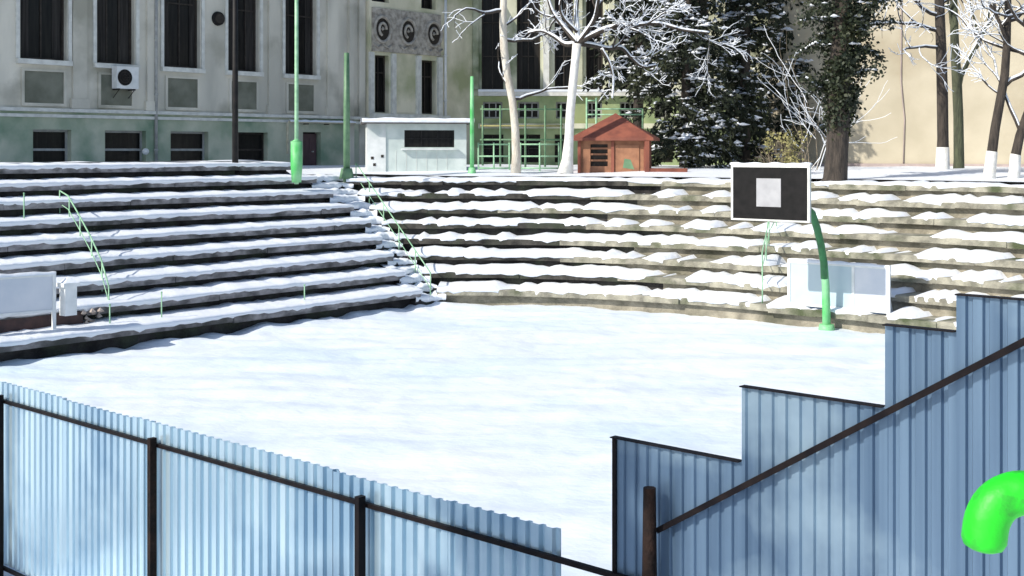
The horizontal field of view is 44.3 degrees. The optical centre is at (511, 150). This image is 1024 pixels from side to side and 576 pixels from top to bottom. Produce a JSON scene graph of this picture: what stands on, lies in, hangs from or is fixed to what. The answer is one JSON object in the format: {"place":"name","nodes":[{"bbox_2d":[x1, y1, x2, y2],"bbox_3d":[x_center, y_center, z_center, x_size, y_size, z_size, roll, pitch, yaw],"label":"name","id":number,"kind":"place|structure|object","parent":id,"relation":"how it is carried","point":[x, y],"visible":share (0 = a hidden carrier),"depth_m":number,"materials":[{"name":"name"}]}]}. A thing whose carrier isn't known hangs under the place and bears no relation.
{"place":"outdoors","nodes":[
{"label":"outdoors","id":0,"kind":"place"},
{"bbox_2d":[0,301,884,575],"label":"snowy court","id":1,"kind":"object","parent":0,"point":[524,412],"visible":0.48,"depth_m":21.40,"materials":[{"name":"white snow"}]},
{"bbox_2d":[0,161,422,361],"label":"concrete stand","id":2,"kind":"object","parent":1,"relation":"on","point":[204,247],"visible":0.92,"depth_m":30.37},
{"bbox_2d":[23,193,24,217],"bbox_3d":[-11.116,1.300,28.672,0.042,0.700,0.042,0,0,0],"label":"stake","id":3,"kind":"object","parent":2,"relation":"on","point":[23,205],"visible":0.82,"depth_m":28.66,"materials":[{"name":"green metal"}]},
{"bbox_2d":[0,271,55,329],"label":"panel board","id":4,"kind":"object","parent":2,"relation":"on","point":[27,293],"visible":1,"depth_m":24.41,"materials":[{"name":"white paint"}]},
{"bbox_2d":[0,311,82,332],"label":"bench board","id":5,"kind":"object","parent":2,"relation":"on","point":[18,324],"visible":0.6,"depth_m":24.78,"materials":[{"name":"wood"}]},
{"bbox_2d":[56,277,79,315],"bbox_3d":[-8.762,2.866,24.887,0.322,0.767,0.360,0,0,39],"label":"stone pedestal","id":6,"kind":"object","parent":2,"relation":"on","point":[68,295],"visible":1,"depth_m":24.82,"materials":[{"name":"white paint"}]},
{"bbox_2d":[59,190,109,299],"bbox_3d":[-9.621,2.202,28.278,0.097,2.537,4.422,0,0,-33],"label":"stair railing","id":7,"kind":"object","parent":2,"relation":"on","point":[102,265],"visible":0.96,"depth_m":27.89,"materials":[{"name":"green metal"}]},
{"bbox_2d":[81,308,103,323],"bbox_3d":[-8.592,3.387,25.742,0.260,0.364,0.526,0,0,43],"label":"rubble heap","id":8,"kind":"object","parent":2,"relation":"on","point":[91,311],"visible":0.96,"depth_m":25.69,"materials":[{"name":"grey stone"}]},
{"bbox_2d":[109,304,110,322],"bbox_3d":[-8.198,3.385,25.658,0.042,0.530,0.042,0,0,0],"label":"stake","id":9,"kind":"object","parent":2,"relation":"on","point":[109,313],"visible":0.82,"depth_m":25.65,"materials":[{"name":"green metal"}]},
{"bbox_2d":[232,0,240,175],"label":"black post","id":10,"kind":"object","parent":2,"relation":"on","point":[234,81],"visible":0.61,"depth_m":36.43,"materials":[{"name":"black metal"}]},
{"bbox_2d":[291,0,301,183],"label":"green post","id":11,"kind":"object","parent":2,"relation":"on","point":[296,160],"visible":1,"depth_m":35.95,"materials":[{"name":"green metal"}]},
{"bbox_2d":[0,381,627,575],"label":"metal fence","id":12,"kind":"object","parent":1,"relation":"on","point":[86,490],"visible":1,"depth_m":9.74,"materials":[{"name":"metal"}]},
{"bbox_2d":[307,173,445,305],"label":"corner steps","id":13,"kind":"structure","parent":1,"relation":"on","point":[345,193],"depth_m":35.37,"materials":[{"name":"concrete"}]},
{"bbox_2d":[339,53,353,181],"bbox_3d":[-5.057,-1.025,38.500,0.446,3.950,0.446,0,0,0],"label":"green post","id":14,"kind":"object","parent":13,"relation":"on","point":[346,172],"visible":1,"depth_m":38.42,"materials":[{"name":"green metal"}]},
{"bbox_2d":[356,163,430,294],"bbox_3d":[-3.463,2.162,35.762,0.034,3.616,6.614,0,0,-24],"label":"stair railing","id":15,"kind":"object","parent":13,"relation":"on","point":[399,229],"visible":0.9,"depth_m":35.06,"materials":[{"name":"green metal"}]},
{"bbox_2d":[346,176,1023,333],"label":"concrete stand","id":16,"kind":"object","parent":1,"relation":"on","point":[689,246],"visible":0.87,"depth_m":32.85,"materials":[{"name":"beige stone"}]},
{"bbox_2d":[761,221,776,302],"bbox_3d":[6.364,2.487,31.353,0.143,2.306,3.382,0,0,17],"label":"stair railing","id":17,"kind":"object","parent":16,"relation":"on","point":[768,228],"visible":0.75,"depth_m":31.39,"materials":[{"name":"metal"}]},
{"bbox_2d":[787,258,892,314],"bbox_3d":[7.477,3.201,28.576,2.528,1.437,0.442,0,0,43],"label":"panel board","id":18,"kind":"object","parent":16,"relation":"on","point":[862,286],"visible":0.91,"depth_m":28.34,"materials":[{"name":"white paint"}]},
{"bbox_2d":[730,162,834,330],"bbox_3d":[6.197,2.170,27.841,1.940,3.864,2.057,0,0,41],"label":"basketball hoop","id":19,"kind":"object","parent":1,"relation":"on","point":[776,191],"visible":0.98,"depth_m":27.19,"materials":[{"name":"green paint"}]},
{"bbox_2d":[610,293,1023,575],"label":"metal fence","id":20,"kind":"object","parent":1,"relation":"on","point":[811,485],"visible":0.99,"depth_m":6.06,"materials":[{"name":"metal"}]},
{"bbox_2d":[0,159,1023,181],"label":"snow yard","id":21,"kind":"structure","parent":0,"point":[970,173],"depth_m":39.83,"materials":[{"name":"white snow"}]},
{"bbox_2d":[0,0,767,178],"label":"school building","id":22,"kind":"structure","parent":21,"relation":"on","point":[59,59],"depth_m":46.73,"materials":[{"name":"grey paint"}]},
{"bbox_2d":[16,0,72,65],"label":"window","id":23,"kind":"structure","parent":22,"relation":"in","point":[41,21],"depth_m":40.14,"materials":[{"name":"black glass"}]},
{"bbox_2d":[33,129,66,162],"bbox_3d":[-14.871,-0.130,40.339,0.070,1.100,1.315,0,0,41],"label":"window","id":24,"kind":"structure","parent":22,"relation":"in","point":[48,145],"depth_m":40.38,"materials":[{"name":"black glass"}]},
{"bbox_2d":[93,0,139,69],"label":"window","id":25,"kind":"structure","parent":22,"relation":"in","point":[113,16],"depth_m":42.12,"materials":[{"name":"black glass"}]},
{"bbox_2d":[105,130,141,161],"bbox_3d":[-13.140,-0.130,42.331,0.070,1.100,1.550,0,0,41],"label":"window","id":26,"kind":"structure","parent":22,"relation":"in","point":[120,146],"depth_m":42.41,"materials":[{"name":"black glass"}]},
{"bbox_2d":[112,66,138,98],"bbox_3d":[-12.917,-2.278,41.923,0.482,1.041,0.821,0,0,41],"label":"air conditioner","id":27,"kind":"object","parent":22,"relation":"attached to","point":[124,77],"visible":1,"depth_m":41.71,"materials":[{"name":"white paint"}]},
{"bbox_2d":[140,148,148,154],"bbox_3d":[-12.371,0.018,42.422,0.232,0.220,0.388,0,0,-30],"label":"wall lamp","id":28,"kind":"object","parent":22,"relation":"attached to","point":[144,151],"visible":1,"depth_m":42.28,"materials":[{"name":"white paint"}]},
{"bbox_2d":[154,0,157,161],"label":"drainpipe","id":29,"kind":"object","parent":22,"relation":"attached to","point":[156,92],"visible":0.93,"depth_m":42.91,"materials":[{"name":"grey metal"}]},
{"bbox_2d":[161,0,205,73],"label":"window","id":30,"kind":"structure","parent":22,"relation":"in","point":[180,16],"depth_m":44.04,"materials":[{"name":"black glass"}]},
{"bbox_2d":[171,131,203,160],"bbox_3d":[-11.485,-0.130,44.235,0.070,1.100,1.561,0,0,41],"label":"window","id":31,"kind":"structure","parent":22,"relation":"in","point":[185,146],"depth_m":44.32,"materials":[{"name":"black glass"}]},
{"bbox_2d":[212,11,224,25],"bbox_3d":[-10.486,-4.730,44.972,0.150,0.520,0.520,0,0,41],"label":"wall vent","id":32,"kind":"object","parent":22,"relation":"attached to","point":[218,18],"depth_m":44.88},
{"bbox_2d":[225,0,263,76],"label":"window","id":33,"kind":"structure","parent":22,"relation":"in","point":[246,8],"depth_m":46.15,"materials":[{"name":"black glass"}]},
{"bbox_2d":[238,132,263,160],"bbox_3d":[-9.730,-0.130,46.254,0.070,1.100,1.442,0,0,41],"label":"window","id":34,"kind":"structure","parent":22,"relation":"in","point":[250,144],"depth_m":46.38,"materials":[{"name":"black glass"}]},
{"bbox_2d":[282,0,320,79],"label":"window","id":35,"kind":"structure","parent":22,"relation":"in","point":[305,7],"depth_m":48.16,"materials":[{"name":"black glass"}]},
{"bbox_2d":[303,134,315,174],"bbox_3d":[-7.827,0.170,48.359,0.160,1.660,0.795,0,0,41],"label":"door","id":36,"kind":"structure","parent":22,"relation":"in","point":[309,140],"depth_m":48.40,"materials":[{"name":"brown wood"}]},
{"bbox_2d":[286,119,355,153],"bbox_3d":[-7.414,-0.538,48.323,0.450,1.303,3.414,0,0,41],"label":"gas pipe","id":37,"kind":"object","parent":22,"relation":"attached to","point":[326,122],"visible":0.86,"depth_m":47.71,"materials":[{"name":"metal"}]},
{"bbox_2d":[375,55,384,112],"bbox_3d":[-5.445,-2.705,50.924,0.070,2.310,0.761,0,0,41],"label":"window","id":38,"kind":"structure","parent":22,"relation":"in","point":[379,60],"depth_m":51.03,"materials":[{"name":"black glass"}]},
{"bbox_2d":[421,0,431,8],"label":"window","id":39,"kind":"structure","parent":22,"relation":"in","point":[427,4],"depth_m":53.06,"materials":[{"name":"black glass"}]},
{"bbox_2d":[422,60,431,113],"bbox_3d":[-3.697,-2.675,52.934,0.070,2.250,0.855,0,0,41],"label":"window","id":40,"kind":"structure","parent":22,"relation":"in","point":[426,65],"depth_m":53.06,"materials":[{"name":"black glass"}]},
{"bbox_2d":[443,0,446,115],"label":"drainpipe","id":41,"kind":"object","parent":22,"relation":"attached to","point":[445,59],"visible":1,"depth_m":53.29,"materials":[{"name":"grey metal"}]},
{"bbox_2d":[482,0,502,88],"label":"window","id":42,"kind":"structure","parent":22,"relation":"in","point":[491,77],"depth_m":55.31,"materials":[{"name":"black glass"}]},
{"bbox_2d":[483,102,501,117],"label":"window","id":43,"kind":"structure","parent":22,"relation":"in","point":[487,113],"depth_m":55.25,"materials":[{"name":"glass"}]},
{"bbox_2d":[484,135,502,161],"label":"window","id":44,"kind":"structure","parent":22,"relation":"in","point":[488,149],"depth_m":55.25,"materials":[{"name":"black glass"}]},
{"bbox_2d":[517,0,539,88],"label":"window","id":45,"kind":"structure","parent":22,"relation":"in","point":[528,52],"depth_m":55.31,"materials":[{"name":"black glass"}]},
{"bbox_2d":[518,102,538,117],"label":"window","id":46,"kind":"structure","parent":22,"relation":"in","point":[529,113],"depth_m":55.21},
{"bbox_2d":[520,135,539,161],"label":"window","id":47,"kind":"structure","parent":22,"relation":"in","point":[531,150],"depth_m":55.25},
{"bbox_2d":[555,135,564,161],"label":"window","id":48,"kind":"structure","parent":22,"relation":"in","point":[556,136],"depth_m":55.25,"materials":[{"name":"black glass"}]},
{"bbox_2d":[556,102,566,117],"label":"window","id":49,"kind":"structure","parent":22,"relation":"in","point":[564,104],"depth_m":55.25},
{"bbox_2d":[555,0,572,88],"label":"window","id":50,"kind":"structure","parent":22,"relation":"in","point":[562,79],"depth_m":55.31,"materials":[{"name":"black glass"}]},
{"bbox_2d":[586,0,602,88],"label":"window","id":51,"kind":"structure","parent":22,"relation":"in","point":[591,63],"depth_m":55.29,"materials":[{"name":"black glass"}]},
{"bbox_2d":[588,102,601,117],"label":"window","id":52,"kind":"structure","parent":22,"relation":"in","point":[591,105],"depth_m":55.21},
{"bbox_2d":[619,0,633,88],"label":"window","id":53,"kind":"structure","parent":22,"relation":"in","point":[626,37],"depth_m":55.31,"materials":[{"name":"black glass"}]},
{"bbox_2d":[620,102,632,117],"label":"window","id":54,"kind":"structure","parent":22,"relation":"in","point":[622,104],"depth_m":55.21,"materials":[{"name":"glass"}]},
{"bbox_2d":[653,4,672,87],"bbox_3d":[6.616,-4.785,55.294,0.864,4.230,0.070,0,0,0],"label":"window","id":55,"kind":"structure","parent":22,"relation":"in","point":[666,83],"depth_m":55.29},
{"bbox_2d":[653,135,672,161],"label":"window","id":56,"kind":"structure","parent":22,"relation":"in","point":[667,159],"depth_m":55.25,"materials":[{"name":"black glass"}]},
{"bbox_2d":[655,102,671,117],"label":"window","id":57,"kind":"structure","parent":22,"relation":"in","point":[656,116],"depth_m":55.25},
{"bbox_2d":[693,0,708,81],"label":"window","id":58,"kind":"structure","parent":22,"relation":"in","point":[707,10],"depth_m":55.31,"materials":[{"name":"black glass"}]},
{"bbox_2d":[725,0,741,88],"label":"window","id":59,"kind":"structure","parent":22,"relation":"in","point":[729,0],"depth_m":55.31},
{"bbox_2d":[360,117,469,177],"bbox_3d":[-3.282,-0.089,43.019,3.720,2.078,2.650,0,0,-8],"label":"kiosk","id":60,"kind":"object","parent":21,"relation":"on","point":[414,144],"visible":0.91,"depth_m":42.01,"materials":[{"name":"white metal"}]},
{"bbox_2d":[404,130,453,146],"bbox_3d":[-2.771,-0.409,42.157,1.670,0.570,0.060,0,0,-8],"label":"window","id":61,"kind":"structure","parent":60,"relation":"in","point":[412,138],"depth_m":42.17,"materials":[{"name":"black glass"}]},
{"bbox_2d":[467,76,476,177],"bbox_3d":[-1.287,-0.725,40.500,0.298,3.350,0.298,0,0,0],"label":"green post","id":62,"kind":"object","parent":21,"relation":"on","point":[471,169],"visible":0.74,"depth_m":40.44,"materials":[{"name":"green metal"}]},
{"bbox_2d":[478,143,509,176],"bbox_3d":[-0.612,0.310,42.500,1.102,1.180,0.058,0,0,0],"label":"pipe fence","id":63,"kind":"object","parent":21,"relation":"on","point":[494,156],"visible":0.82,"depth_m":42.48,"materials":[{"name":"green metal"}]},
{"bbox_2d":[441,0,595,172],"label":"pale tree","id":64,"kind":"object","parent":21,"relation":"on","point":[512,99],"visible":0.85,"depth_m":41.10,"materials":[{"name":"white plant"}]},
{"bbox_2d":[480,105,562,166],"bbox_3d":[0.358,-0.400,47.000,3.107,2.600,0.077,0,0,0],"label":"climbing frame","id":65,"kind":"object","parent":21,"relation":"on","point":[524,125],"visible":0.75,"depth_m":46.97,"materials":[{"name":"green metal"}]},
{"bbox_2d":[520,143,559,176],"bbox_3d":[0.932,0.310,42.300,1.348,1.180,0.058,0,0,0],"label":"pipe fence","id":66,"kind":"object","parent":21,"relation":"on","point":[540,156],"visible":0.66,"depth_m":42.28,"materials":[{"name":"green metal"}]},
{"bbox_2d":[586,98,643,128],"bbox_3d":[3.733,-0.500,45.600,2.194,2.800,1.268,0,0,0],"label":"climbing frame","id":67,"kind":"object","parent":21,"relation":"on","point":[619,109],"visible":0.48,"depth_m":44.98,"materials":[{"name":"green metal"}]},
{"bbox_2d":[574,113,659,177],"bbox_3d":[3.454,-0.179,41.921,2.720,2.159,2.400,0,0,12],"label":"playhouse","id":68,"kind":"object","parent":21,"relation":"on","point":[615,142],"visible":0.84,"depth_m":41.02,"materials":[{"name":"red wood"}]},
{"bbox_2d":[590,144,607,165],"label":"window","id":69,"kind":"structure","parent":68,"relation":"in","point":[599,152],"depth_m":41.17,"materials":[{"name":"black wood"}]},
{"bbox_2d":[615,145,638,171],"bbox_3d":[3.743,0.240,40.886,0.780,0.880,0.028,0,0,12],"label":"door","id":70,"kind":"structure","parent":68,"relation":"in","point":[622,152],"depth_m":40.88,"materials":[{"name":"orange wood"}]},
{"bbox_2d":[582,0,679,127],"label":"evergreen tree","id":71,"kind":"object","parent":21,"relation":"on","point":[631,66],"visible":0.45,"depth_m":50.32,"materials":[{"name":"green plant"}]},
{"bbox_2d":[512,0,754,173],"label":"pale tree","id":72,"kind":"object","parent":21,"relation":"on","point":[577,42],"visible":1,"depth_m":40.40,"materials":[{"name":"white plant"}]},
{"bbox_2d":[645,141,687,178],"bbox_3d":[4.957,0.290,40.500,1.370,1.220,0.140,0,0,0],"label":"red post","id":73,"kind":"object","parent":21,"relation":"on","point":[647,169],"visible":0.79,"depth_m":40.45,"materials":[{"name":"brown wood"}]},
{"bbox_2d":[620,0,757,179],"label":"evergreen tree","id":74,"kind":"object","parent":21,"relation":"on","point":[683,136],"visible":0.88,"depth_m":44.92,"materials":[{"name":"green plant"}]},
{"bbox_2d":[696,0,812,165],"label":"evergreen tree","id":75,"kind":"object","parent":21,"relation":"on","point":[747,89],"visible":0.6,"depth_m":47.13,"materials":[{"name":"green plant"}]},
{"bbox_2d":[750,129,814,165],"bbox_3d":[8.196,0.129,38.523,2.114,1.623,1.873,0,0,0],"label":"shrub","id":76,"kind":"object","parent":21,"relation":"on","point":[784,157],"visible":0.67,"depth_m":38.39,"materials":[{"name":"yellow plant"}]},
{"bbox_2d":[750,0,825,154],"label":"evergreen tree","id":77,"kind":"object","parent":21,"relation":"on","point":[782,49],"visible":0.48,"depth_m":49.26,"materials":[{"name":"green plant"}]},
{"bbox_2d":[757,26,895,181],"bbox_3d":[10.188,-1.546,40.544,4.445,5.438,4.256,0,0,0],"label":"shrub","id":78,"kind":"object","parent":21,"relation":"on","point":[812,123],"visible":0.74,"depth_m":40.62,"materials":[{"name":"grey plant"}]},
{"bbox_2d":[787,0,902,180],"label":"ivy tree","id":79,"kind":"object","parent":21,"relation":"on","point":[842,18],"visible":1,"depth_m":34.33,"materials":[{"name":"green plant"}]},
{"bbox_2d":[768,0,1023,184],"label":"beige building","id":80,"kind":"structure","parent":21,"relation":"on","point":[907,102],"depth_m":47.45,"materials":[{"name":"beige paint"}]},
{"bbox_2d":[871,0,985,181],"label":"bare tree","id":81,"kind":"object","parent":21,"relation":"on","point":[942,161],"visible":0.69,"depth_m":38.85,"materials":[{"name":"brown plant"}]},
{"bbox_2d":[928,0,1004,168],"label":"bare tree","id":82,"kind":"object","parent":21,"relation":"on","point":[958,127],"visible":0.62,"depth_m":41.38,"materials":[{"name":"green plant"}]},
{"bbox_2d":[913,0,1023,184],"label":"bare tree","id":83,"kind":"object","parent":21,"relation":"on","point":[1015,163],"visible":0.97,"depth_m":34.16,"materials":[{"name":"brown plant"}]},
{"bbox_2d":[981,0,1023,182],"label":"bare tree","id":84,"kind":"object","parent":21,"relation":"on","point":[990,164],"visible":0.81,"depth_m":34.10,"materials":[{"name":"brown plant"}]},
{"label":"ground terrace","id":85,"kind":"structure","parent":0,"visible":0},
{"bbox_2d":[961,470,1023,553],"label":"green handrail","id":86,"kind":"object","parent":85,"relation":"on","point":[994,510],"visible":1,"depth_m":1.48,"materials":[{"name":"green plastic"}]}
]}

